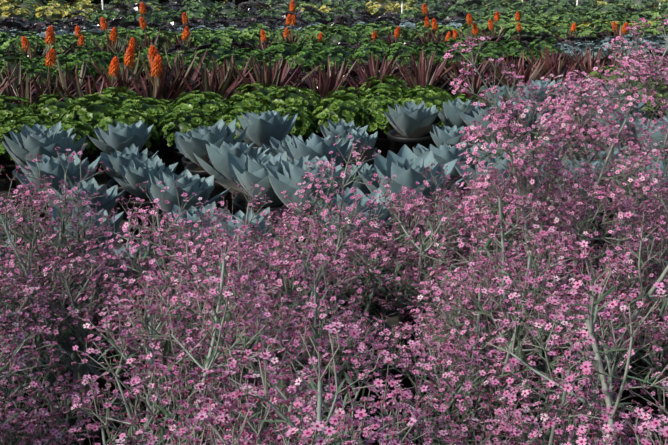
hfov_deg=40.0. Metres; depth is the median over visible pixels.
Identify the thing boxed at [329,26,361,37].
green shrub
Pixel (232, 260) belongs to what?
pink flowering plant
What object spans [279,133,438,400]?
pink flowering plant
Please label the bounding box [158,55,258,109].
aloe plant
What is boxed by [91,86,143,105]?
aeonium plant
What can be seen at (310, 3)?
pot plant
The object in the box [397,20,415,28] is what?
blue shrub
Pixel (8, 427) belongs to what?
pink flowering plant
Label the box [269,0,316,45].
aloe flower plant
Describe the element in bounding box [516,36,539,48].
dark aeonium plant
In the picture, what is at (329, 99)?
aeonium plant
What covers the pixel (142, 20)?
aloe flower plant
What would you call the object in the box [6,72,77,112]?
aloe plant
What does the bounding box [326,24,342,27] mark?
green shrub
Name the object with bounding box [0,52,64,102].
aloe plant
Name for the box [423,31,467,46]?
aloe flower plant
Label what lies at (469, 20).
aloe flower plant
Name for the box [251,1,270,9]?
pot plant
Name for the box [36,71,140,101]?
aloe plant
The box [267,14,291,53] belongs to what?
aloe flower plant
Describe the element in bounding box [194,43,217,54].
dark aeonium plant
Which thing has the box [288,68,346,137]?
aloe plant
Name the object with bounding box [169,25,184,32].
blue shrub
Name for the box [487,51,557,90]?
bromeliad
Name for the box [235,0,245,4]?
pot plant
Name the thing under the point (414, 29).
green shrub
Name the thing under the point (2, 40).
green shrub
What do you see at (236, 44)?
dark aeonium plant
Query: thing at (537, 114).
agave plant
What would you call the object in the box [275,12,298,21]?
pot plant
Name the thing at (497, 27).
green shrub
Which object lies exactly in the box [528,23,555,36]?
green shrub
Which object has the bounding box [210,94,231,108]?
aeonium plant
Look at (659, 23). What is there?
green shrub
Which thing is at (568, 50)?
blue shrub
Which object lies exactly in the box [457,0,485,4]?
pot plant
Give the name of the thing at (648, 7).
pot plant
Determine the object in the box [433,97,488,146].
agave plant
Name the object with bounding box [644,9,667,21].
green shrub
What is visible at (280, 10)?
pot plant
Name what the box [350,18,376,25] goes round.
dark aeonium plant
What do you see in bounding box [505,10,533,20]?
green shrub
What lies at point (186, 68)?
dark aeonium plant
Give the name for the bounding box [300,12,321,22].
pot plant
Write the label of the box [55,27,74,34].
blue shrub
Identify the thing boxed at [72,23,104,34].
blue shrub
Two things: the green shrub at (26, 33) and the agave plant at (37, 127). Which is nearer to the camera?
the agave plant at (37, 127)
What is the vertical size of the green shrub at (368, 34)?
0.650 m
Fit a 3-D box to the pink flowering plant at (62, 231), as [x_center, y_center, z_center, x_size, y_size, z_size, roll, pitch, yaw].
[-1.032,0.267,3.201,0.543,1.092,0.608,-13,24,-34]
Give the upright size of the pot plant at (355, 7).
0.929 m
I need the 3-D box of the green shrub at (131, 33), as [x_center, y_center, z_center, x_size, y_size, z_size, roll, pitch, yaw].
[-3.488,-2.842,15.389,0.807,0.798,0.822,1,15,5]
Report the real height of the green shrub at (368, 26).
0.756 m
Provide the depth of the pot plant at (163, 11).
22.71 m
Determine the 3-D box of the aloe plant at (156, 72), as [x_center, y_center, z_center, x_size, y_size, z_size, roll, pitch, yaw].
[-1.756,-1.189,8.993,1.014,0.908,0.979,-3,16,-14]
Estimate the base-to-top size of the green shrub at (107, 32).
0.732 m
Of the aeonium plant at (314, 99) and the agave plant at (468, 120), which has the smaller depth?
the agave plant at (468, 120)
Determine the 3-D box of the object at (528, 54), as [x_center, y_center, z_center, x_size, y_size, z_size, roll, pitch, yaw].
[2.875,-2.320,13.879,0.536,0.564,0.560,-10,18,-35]
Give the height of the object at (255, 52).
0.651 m
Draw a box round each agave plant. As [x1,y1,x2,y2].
[0,217,16,241]
[0,235,13,310]
[1,121,73,167]
[2,124,87,226]
[14,151,100,239]
[39,205,132,313]
[41,177,124,249]
[69,244,157,356]
[88,120,153,189]
[96,144,158,220]
[114,154,178,239]
[148,169,231,262]
[162,201,229,303]
[175,119,246,199]
[181,126,209,166]
[192,207,290,319]
[194,141,271,214]
[215,151,309,225]
[229,110,297,153]
[261,134,303,160]
[265,156,363,278]
[280,133,353,166]
[308,187,404,316]
[319,119,367,139]
[336,128,376,169]
[347,163,377,195]
[357,144,468,278]
[384,100,439,154]
[413,141,486,199]
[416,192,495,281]
[430,124,476,147]
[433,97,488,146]
[451,148,546,247]
[458,101,529,142]
[467,140,493,165]
[478,85,516,107]
[489,137,560,198]
[506,80,557,113]
[515,100,549,137]
[519,79,561,98]
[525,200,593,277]
[530,112,585,159]
[539,136,575,159]
[542,157,617,253]
[553,85,615,160]
[555,78,598,109]
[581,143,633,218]
[584,95,647,140]
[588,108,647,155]
[598,84,623,98]
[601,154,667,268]
[634,118,667,159]
[638,110,646,146]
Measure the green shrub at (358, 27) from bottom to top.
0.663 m
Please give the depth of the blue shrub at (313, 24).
19.71 m
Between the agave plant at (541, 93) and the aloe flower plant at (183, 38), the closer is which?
the agave plant at (541, 93)
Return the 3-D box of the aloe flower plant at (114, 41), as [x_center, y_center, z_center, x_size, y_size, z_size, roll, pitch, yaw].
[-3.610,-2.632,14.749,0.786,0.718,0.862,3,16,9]
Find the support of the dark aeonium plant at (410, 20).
on the ground
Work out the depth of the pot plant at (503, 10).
24.71 m
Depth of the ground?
5.17 m
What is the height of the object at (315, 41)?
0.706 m
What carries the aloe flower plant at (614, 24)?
on the ground
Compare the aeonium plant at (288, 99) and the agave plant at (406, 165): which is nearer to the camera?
the agave plant at (406, 165)
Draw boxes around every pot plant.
[0,0,14,5]
[0,5,31,20]
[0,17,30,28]
[10,0,40,10]
[15,0,46,8]
[17,15,45,21]
[21,7,36,19]
[33,5,65,22]
[47,0,69,7]
[47,1,68,10]
[60,4,95,20]
[61,12,87,22]
[64,0,94,8]
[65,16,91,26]
[72,4,100,20]
[77,0,101,8]
[86,10,112,22]
[88,4,109,14]
[91,10,128,24]
[99,0,107,4]
[105,0,125,7]
[105,2,130,14]
[110,0,140,9]
[117,11,133,21]
[123,3,153,15]
[126,10,160,27]
[130,0,159,5]
[146,2,165,10]
[147,7,180,17]
[156,11,186,26]
[157,2,175,8]
[164,3,184,14]
[165,0,188,6]
[179,9,195,15]
[182,0,215,12]
[186,6,216,21]
[188,0,222,11]
[209,13,228,19]
[214,4,240,16]
[219,2,236,8]
[221,11,248,18]
[234,1,264,16]
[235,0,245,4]
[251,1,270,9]
[254,9,278,18]
[257,0,278,4]
[266,1,297,13]
[270,5,293,16]
[274,0,301,7]
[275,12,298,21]
[294,6,315,14]
[295,3,318,12]
[296,1,315,8]
[299,9,326,19]
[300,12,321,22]
[316,0,345,12]
[319,3,344,13]
[326,13,349,20]
[327,7,353,15]
[341,1,369,16]
[343,0,373,11]
[350,10,374,20]
[365,0,398,18]
[378,12,401,20]
[391,0,416,10]
[395,4,418,12]
[396,9,424,20]
[398,6,422,14]
[408,0,436,7]
[417,0,445,13]
[431,12,449,19]
[437,0,455,3]
[440,0,464,13]
[444,4,473,15]
[450,11,467,17]
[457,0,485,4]
[464,4,485,12]
[465,0,484,6]
[470,7,493,16]
[486,2,509,12]
[490,4,516,14]
[503,0,526,4]
[510,1,532,8]
[516,5,537,14]
[522,9,538,15]
[527,0,557,9]
[537,4,566,16]
[548,2,571,9]
[551,0,578,9]
[571,0,597,6]
[571,4,594,13]
[588,5,603,9]
[591,0,608,7]
[596,1,626,13]
[609,2,630,10]
[619,0,632,5]
[621,7,639,15]
[625,0,657,10]
[635,5,662,13]
[652,0,664,8]
[656,1,667,12]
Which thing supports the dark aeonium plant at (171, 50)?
on the ground
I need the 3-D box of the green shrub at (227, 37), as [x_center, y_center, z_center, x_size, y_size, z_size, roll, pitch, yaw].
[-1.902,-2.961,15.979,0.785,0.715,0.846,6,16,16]
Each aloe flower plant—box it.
[4,36,70,63]
[57,25,99,55]
[86,17,138,55]
[89,38,137,51]
[106,37,156,56]
[118,2,172,49]
[151,31,207,50]
[159,12,199,53]
[241,29,275,49]
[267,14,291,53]
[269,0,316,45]
[296,33,331,45]
[357,31,376,45]
[376,26,417,44]
[408,3,445,43]
[414,18,460,44]
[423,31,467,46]
[431,30,461,40]
[458,13,502,43]
[472,11,518,42]
[504,11,534,42]
[552,23,589,38]
[590,21,643,39]
[590,22,650,40]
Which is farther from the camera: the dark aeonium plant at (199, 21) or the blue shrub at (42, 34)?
the dark aeonium plant at (199, 21)
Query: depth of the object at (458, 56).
13.38 m
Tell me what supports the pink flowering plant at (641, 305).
on the ground
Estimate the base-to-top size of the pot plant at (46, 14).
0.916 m
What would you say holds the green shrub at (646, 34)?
on the ground
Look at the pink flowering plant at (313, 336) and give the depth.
2.33 m
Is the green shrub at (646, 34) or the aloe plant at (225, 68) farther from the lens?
the green shrub at (646, 34)
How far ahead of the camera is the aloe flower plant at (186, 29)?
14.36 m
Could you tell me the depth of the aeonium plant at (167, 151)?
8.53 m
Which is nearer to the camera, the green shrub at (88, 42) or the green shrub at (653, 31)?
the green shrub at (88, 42)
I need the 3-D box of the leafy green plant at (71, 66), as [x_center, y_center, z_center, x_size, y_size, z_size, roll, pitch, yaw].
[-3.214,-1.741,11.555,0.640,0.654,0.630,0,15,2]
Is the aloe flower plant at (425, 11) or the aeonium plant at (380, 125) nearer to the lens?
the aeonium plant at (380, 125)
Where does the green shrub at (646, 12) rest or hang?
on the ground
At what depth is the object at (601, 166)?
6.30 m
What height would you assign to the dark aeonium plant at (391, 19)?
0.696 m
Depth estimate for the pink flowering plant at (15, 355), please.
2.35 m
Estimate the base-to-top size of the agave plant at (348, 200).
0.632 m
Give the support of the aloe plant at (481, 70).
on the ground
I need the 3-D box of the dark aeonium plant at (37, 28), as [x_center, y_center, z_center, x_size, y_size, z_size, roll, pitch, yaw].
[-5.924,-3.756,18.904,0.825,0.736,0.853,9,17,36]
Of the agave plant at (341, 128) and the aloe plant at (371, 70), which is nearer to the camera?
the agave plant at (341, 128)
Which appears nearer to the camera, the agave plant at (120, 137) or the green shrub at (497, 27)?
the agave plant at (120, 137)
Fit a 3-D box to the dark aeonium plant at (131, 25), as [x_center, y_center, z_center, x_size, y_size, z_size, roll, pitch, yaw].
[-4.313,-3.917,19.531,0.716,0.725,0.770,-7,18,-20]
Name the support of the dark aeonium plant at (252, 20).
on the ground
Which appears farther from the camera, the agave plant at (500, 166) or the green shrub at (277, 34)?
the green shrub at (277, 34)
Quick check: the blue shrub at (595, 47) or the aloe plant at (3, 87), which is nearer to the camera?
the aloe plant at (3, 87)
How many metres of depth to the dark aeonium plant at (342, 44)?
15.78 m
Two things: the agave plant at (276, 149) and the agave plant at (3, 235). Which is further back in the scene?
the agave plant at (276, 149)
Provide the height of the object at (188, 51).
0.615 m
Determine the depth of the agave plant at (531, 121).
8.21 m
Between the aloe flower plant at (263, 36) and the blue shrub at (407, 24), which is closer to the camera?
the aloe flower plant at (263, 36)
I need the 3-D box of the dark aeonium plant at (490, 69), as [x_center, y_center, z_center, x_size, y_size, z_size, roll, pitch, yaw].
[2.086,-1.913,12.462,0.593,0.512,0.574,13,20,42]
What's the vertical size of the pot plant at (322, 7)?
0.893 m
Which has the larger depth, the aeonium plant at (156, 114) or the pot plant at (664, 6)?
the pot plant at (664, 6)
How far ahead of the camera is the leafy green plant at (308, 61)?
12.42 m
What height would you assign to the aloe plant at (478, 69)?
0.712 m
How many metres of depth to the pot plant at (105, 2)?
50.32 m
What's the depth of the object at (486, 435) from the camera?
1.59 m
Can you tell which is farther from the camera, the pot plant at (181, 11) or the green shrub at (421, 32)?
the pot plant at (181, 11)
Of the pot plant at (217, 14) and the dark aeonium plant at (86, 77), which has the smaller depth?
the dark aeonium plant at (86, 77)
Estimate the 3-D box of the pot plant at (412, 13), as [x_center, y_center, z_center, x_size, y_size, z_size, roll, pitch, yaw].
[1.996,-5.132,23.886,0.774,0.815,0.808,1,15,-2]
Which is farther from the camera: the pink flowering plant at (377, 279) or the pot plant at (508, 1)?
the pot plant at (508, 1)
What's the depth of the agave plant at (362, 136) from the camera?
7.04 m
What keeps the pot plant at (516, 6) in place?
on the ground
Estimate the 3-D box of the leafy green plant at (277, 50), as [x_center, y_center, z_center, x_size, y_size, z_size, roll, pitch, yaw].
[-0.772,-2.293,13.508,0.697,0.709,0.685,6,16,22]
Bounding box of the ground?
[0,0,622,444]
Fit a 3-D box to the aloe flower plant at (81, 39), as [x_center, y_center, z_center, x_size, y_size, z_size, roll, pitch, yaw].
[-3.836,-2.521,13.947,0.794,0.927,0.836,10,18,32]
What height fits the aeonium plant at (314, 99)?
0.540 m
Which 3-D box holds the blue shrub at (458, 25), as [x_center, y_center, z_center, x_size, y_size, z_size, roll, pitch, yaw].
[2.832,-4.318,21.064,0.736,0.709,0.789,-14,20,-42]
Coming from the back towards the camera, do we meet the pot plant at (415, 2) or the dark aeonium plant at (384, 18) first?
the pot plant at (415, 2)
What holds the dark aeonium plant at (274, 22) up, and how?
on the ground
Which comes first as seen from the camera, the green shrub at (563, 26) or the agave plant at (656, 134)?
the agave plant at (656, 134)
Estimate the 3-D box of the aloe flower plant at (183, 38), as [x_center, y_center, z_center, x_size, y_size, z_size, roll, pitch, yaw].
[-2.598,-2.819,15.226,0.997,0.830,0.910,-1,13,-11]
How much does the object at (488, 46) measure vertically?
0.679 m
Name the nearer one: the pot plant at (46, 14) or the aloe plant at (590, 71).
the aloe plant at (590, 71)
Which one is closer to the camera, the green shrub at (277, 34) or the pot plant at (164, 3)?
the green shrub at (277, 34)
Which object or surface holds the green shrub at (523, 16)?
on the ground
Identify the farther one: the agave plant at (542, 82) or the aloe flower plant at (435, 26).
the aloe flower plant at (435, 26)
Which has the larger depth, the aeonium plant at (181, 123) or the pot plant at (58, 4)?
the pot plant at (58, 4)
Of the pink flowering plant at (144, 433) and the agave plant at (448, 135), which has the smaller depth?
the pink flowering plant at (144, 433)
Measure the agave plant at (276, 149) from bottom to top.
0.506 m
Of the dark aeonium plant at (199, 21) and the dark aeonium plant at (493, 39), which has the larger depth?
the dark aeonium plant at (199, 21)
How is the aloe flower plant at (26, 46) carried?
on the ground
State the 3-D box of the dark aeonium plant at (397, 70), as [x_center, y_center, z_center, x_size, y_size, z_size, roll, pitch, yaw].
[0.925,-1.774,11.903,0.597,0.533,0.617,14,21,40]
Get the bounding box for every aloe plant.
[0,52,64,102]
[0,61,24,100]
[0,76,19,102]
[4,25,91,102]
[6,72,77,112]
[21,56,106,101]
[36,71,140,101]
[63,45,173,105]
[65,56,148,97]
[102,55,204,105]
[117,45,221,104]
[131,42,222,109]
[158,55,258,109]
[181,60,256,98]
[193,53,255,88]
[214,58,320,96]
[231,51,305,91]
[248,61,310,91]
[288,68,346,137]
[295,60,359,88]
[299,56,363,94]
[336,48,408,85]
[337,65,408,132]
[348,54,413,86]
[374,52,457,87]
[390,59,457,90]
[391,46,456,90]
[428,52,506,96]
[435,55,492,100]
[440,69,510,108]
[479,53,526,86]
[486,52,542,86]
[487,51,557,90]
[509,47,581,79]
[519,46,586,81]
[529,55,586,101]
[560,44,611,76]
[562,45,623,80]
[572,59,624,78]
[583,47,639,69]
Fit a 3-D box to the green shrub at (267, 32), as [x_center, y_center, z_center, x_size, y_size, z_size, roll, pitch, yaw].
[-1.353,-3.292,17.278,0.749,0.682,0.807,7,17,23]
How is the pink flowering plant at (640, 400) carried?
on the ground
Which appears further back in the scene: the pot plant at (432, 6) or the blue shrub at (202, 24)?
the pot plant at (432, 6)
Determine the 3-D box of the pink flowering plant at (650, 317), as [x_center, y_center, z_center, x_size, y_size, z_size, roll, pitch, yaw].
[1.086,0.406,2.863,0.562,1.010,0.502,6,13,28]
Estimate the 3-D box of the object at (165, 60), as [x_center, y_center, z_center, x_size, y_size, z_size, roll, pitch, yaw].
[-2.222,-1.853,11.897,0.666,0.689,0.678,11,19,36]
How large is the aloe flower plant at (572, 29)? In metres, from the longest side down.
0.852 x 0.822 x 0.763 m
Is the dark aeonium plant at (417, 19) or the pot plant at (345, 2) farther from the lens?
the pot plant at (345, 2)
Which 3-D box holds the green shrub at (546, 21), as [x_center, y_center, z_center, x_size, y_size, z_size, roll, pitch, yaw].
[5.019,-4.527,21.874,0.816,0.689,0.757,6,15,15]
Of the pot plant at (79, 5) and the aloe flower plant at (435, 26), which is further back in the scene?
the pot plant at (79, 5)
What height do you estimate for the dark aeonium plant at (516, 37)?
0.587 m
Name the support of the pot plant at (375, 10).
on the ground
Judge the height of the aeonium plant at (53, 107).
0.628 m
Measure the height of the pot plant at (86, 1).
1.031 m
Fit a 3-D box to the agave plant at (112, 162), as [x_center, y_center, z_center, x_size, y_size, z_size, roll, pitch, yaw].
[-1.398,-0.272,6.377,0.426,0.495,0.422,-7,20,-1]
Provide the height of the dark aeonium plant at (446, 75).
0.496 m
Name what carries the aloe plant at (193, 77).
on the ground
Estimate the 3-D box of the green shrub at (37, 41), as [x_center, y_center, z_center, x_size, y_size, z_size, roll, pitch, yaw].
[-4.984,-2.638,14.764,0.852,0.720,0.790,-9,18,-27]
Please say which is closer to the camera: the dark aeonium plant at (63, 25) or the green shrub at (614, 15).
the dark aeonium plant at (63, 25)
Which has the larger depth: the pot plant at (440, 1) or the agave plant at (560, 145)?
the pot plant at (440, 1)
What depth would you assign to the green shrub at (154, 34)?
15.34 m
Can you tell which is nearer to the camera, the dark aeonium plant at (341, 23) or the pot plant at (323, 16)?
the dark aeonium plant at (341, 23)
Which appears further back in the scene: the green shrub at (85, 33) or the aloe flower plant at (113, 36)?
the green shrub at (85, 33)
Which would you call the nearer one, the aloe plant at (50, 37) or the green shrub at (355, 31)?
the aloe plant at (50, 37)
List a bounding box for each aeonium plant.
[0,21,27,35]
[0,95,38,168]
[0,119,35,188]
[11,113,55,128]
[23,21,42,26]
[23,83,52,97]
[24,22,61,33]
[28,93,81,122]
[45,19,70,32]
[47,120,98,161]
[59,94,123,171]
[69,20,96,32]
[71,76,100,92]
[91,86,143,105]
[92,107,160,149]
[107,17,125,26]
[115,96,174,158]
[120,21,140,31]
[128,70,150,91]
[144,99,181,157]
[147,22,162,29]
[157,26,176,30]
[157,107,216,174]
[161,16,182,30]
[164,44,193,55]
[170,90,229,123]
[176,18,207,28]
[184,66,199,80]
[193,19,210,26]
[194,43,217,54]
[210,19,230,26]
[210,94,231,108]
[211,16,231,24]
[216,106,258,142]
[221,93,275,115]
[222,18,255,29]
[228,42,250,49]
[229,82,285,104]
[238,42,254,48]
[241,17,262,24]
[259,20,277,27]
[261,85,319,142]
[263,17,281,25]
[269,105,315,137]
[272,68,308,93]
[275,19,305,28]
[283,16,308,24]
[300,92,320,134]
[303,77,317,93]
[308,18,330,26]
[309,95,370,138]
[316,96,356,119]
[327,14,356,24]
[327,86,367,101]
[329,21,349,26]
[333,42,352,46]
[335,70,360,92]
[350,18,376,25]
[351,38,369,47]
[356,15,373,21]
[356,96,403,157]
[357,75,412,99]
[358,60,389,72]
[362,86,405,107]
[374,15,400,25]
[380,37,398,44]
[386,16,399,21]
[389,65,418,85]
[396,86,453,147]
[398,19,418,25]
[400,17,421,23]
[400,42,421,49]
[410,88,447,102]
[412,85,444,96]
[419,13,440,20]
[421,16,445,24]
[436,77,447,89]
[440,16,467,24]
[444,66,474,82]
[446,94,488,108]
[448,65,457,95]
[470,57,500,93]
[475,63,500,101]
[489,36,506,43]
[504,56,527,68]
[510,35,531,41]
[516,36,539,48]
[530,33,561,42]
[549,52,576,66]
[560,36,585,47]
[582,37,601,43]
[587,65,635,90]
[588,32,606,42]
[629,78,666,113]
[635,82,667,123]
[640,49,667,58]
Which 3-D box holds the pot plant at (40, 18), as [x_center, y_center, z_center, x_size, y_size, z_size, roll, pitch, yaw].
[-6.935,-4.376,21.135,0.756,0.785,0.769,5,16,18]
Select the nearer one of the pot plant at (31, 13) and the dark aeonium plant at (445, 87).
the dark aeonium plant at (445, 87)
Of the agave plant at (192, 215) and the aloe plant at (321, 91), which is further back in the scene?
the aloe plant at (321, 91)
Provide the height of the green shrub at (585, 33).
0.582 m
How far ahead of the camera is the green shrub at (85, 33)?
16.04 m
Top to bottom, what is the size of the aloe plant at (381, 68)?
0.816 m
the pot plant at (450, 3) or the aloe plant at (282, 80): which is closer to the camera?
the aloe plant at (282, 80)
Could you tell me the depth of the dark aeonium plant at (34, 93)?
10.15 m
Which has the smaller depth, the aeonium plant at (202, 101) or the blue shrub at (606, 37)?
the aeonium plant at (202, 101)
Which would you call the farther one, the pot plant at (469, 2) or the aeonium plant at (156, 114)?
the pot plant at (469, 2)
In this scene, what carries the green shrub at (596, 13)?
on the ground
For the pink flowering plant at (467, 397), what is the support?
on the ground
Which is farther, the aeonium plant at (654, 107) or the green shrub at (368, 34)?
the green shrub at (368, 34)
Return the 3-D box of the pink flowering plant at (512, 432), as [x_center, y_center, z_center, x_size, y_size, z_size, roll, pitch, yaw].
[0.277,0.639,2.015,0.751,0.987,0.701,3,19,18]
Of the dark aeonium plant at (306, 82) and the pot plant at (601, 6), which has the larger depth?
the pot plant at (601, 6)
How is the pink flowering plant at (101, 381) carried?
on the ground
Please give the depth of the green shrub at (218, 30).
17.55 m
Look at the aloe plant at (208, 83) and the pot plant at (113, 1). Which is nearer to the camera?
the aloe plant at (208, 83)
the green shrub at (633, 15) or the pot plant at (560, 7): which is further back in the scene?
the pot plant at (560, 7)
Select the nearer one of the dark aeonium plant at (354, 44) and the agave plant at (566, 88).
the agave plant at (566, 88)
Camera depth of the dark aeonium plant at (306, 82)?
11.33 m
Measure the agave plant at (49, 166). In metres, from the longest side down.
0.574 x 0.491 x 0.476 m
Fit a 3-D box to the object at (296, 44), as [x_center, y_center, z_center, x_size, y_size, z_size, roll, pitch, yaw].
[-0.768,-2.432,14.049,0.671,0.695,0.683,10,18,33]
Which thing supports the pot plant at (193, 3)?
on the ground
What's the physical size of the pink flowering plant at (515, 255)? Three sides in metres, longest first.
0.844 x 0.603 x 0.492 m
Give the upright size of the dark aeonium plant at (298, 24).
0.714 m
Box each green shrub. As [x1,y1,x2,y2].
[0,32,16,49]
[0,36,45,54]
[15,31,37,36]
[30,36,52,46]
[40,37,75,52]
[53,34,79,52]
[66,37,106,52]
[72,31,100,41]
[96,30,126,37]
[104,29,144,50]
[135,26,156,35]
[140,31,175,50]
[161,30,179,42]
[170,30,214,47]
[196,28,219,40]
[207,32,245,47]
[212,29,231,33]
[224,27,239,34]
[233,30,267,47]
[243,23,273,32]
[243,33,271,47]
[254,29,273,39]
[266,35,289,45]
[268,29,300,40]
[292,31,328,45]
[298,26,329,41]
[301,24,328,39]
[323,27,358,45]
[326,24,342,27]
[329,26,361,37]
[352,26,365,37]
[355,30,381,38]
[356,23,384,36]
[372,21,395,28]
[377,26,410,40]
[400,26,417,33]
[406,30,433,40]
[415,21,431,28]
[417,23,442,32]
[425,25,462,43]
[457,23,483,37]
[458,31,484,38]
[465,16,487,24]
[478,22,500,33]
[482,12,505,17]
[485,12,509,20]
[491,16,514,25]
[498,23,531,34]
[499,24,535,39]
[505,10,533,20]
[510,13,534,23]
[515,18,534,24]
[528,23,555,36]
[528,28,558,38]
[531,13,554,21]
[534,18,553,25]
[547,20,578,34]
[552,11,571,20]
[552,31,575,39]
[553,13,585,25]
[571,10,596,20]
[573,26,591,33]
[577,30,596,39]
[579,15,595,24]
[585,19,621,30]
[589,11,605,16]
[593,11,628,24]
[595,27,621,37]
[609,13,627,17]
[617,17,636,24]
[621,25,647,36]
[622,12,648,19]
[639,8,660,17]
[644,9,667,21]
[644,26,664,35]
[650,17,667,33]
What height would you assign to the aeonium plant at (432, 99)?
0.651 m
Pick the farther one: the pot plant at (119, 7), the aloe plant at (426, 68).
the pot plant at (119, 7)
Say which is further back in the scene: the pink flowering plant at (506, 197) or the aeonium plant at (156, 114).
the aeonium plant at (156, 114)
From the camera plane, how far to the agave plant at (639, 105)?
7.84 m
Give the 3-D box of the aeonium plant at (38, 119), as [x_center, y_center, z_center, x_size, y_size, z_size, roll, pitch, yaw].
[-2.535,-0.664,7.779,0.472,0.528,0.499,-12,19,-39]
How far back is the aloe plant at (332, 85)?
10.18 m
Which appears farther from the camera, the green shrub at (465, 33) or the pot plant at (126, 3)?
the pot plant at (126, 3)
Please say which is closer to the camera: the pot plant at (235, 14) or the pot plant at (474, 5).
the pot plant at (235, 14)
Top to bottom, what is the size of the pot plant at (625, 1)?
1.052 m
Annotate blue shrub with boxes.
[2,29,28,37]
[36,26,69,37]
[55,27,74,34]
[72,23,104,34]
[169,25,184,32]
[189,23,217,30]
[214,25,235,31]
[297,23,318,30]
[350,21,372,27]
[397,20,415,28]
[446,19,463,28]
[557,44,583,59]
[566,40,589,49]
[574,42,604,56]
[577,46,602,61]
[588,45,624,63]
[590,36,615,46]
[592,36,631,48]
[604,42,637,53]
[621,47,637,55]
[623,34,647,45]
[641,34,667,46]
[643,36,662,40]
[644,42,667,56]
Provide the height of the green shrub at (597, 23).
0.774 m
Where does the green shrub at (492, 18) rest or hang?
on the ground

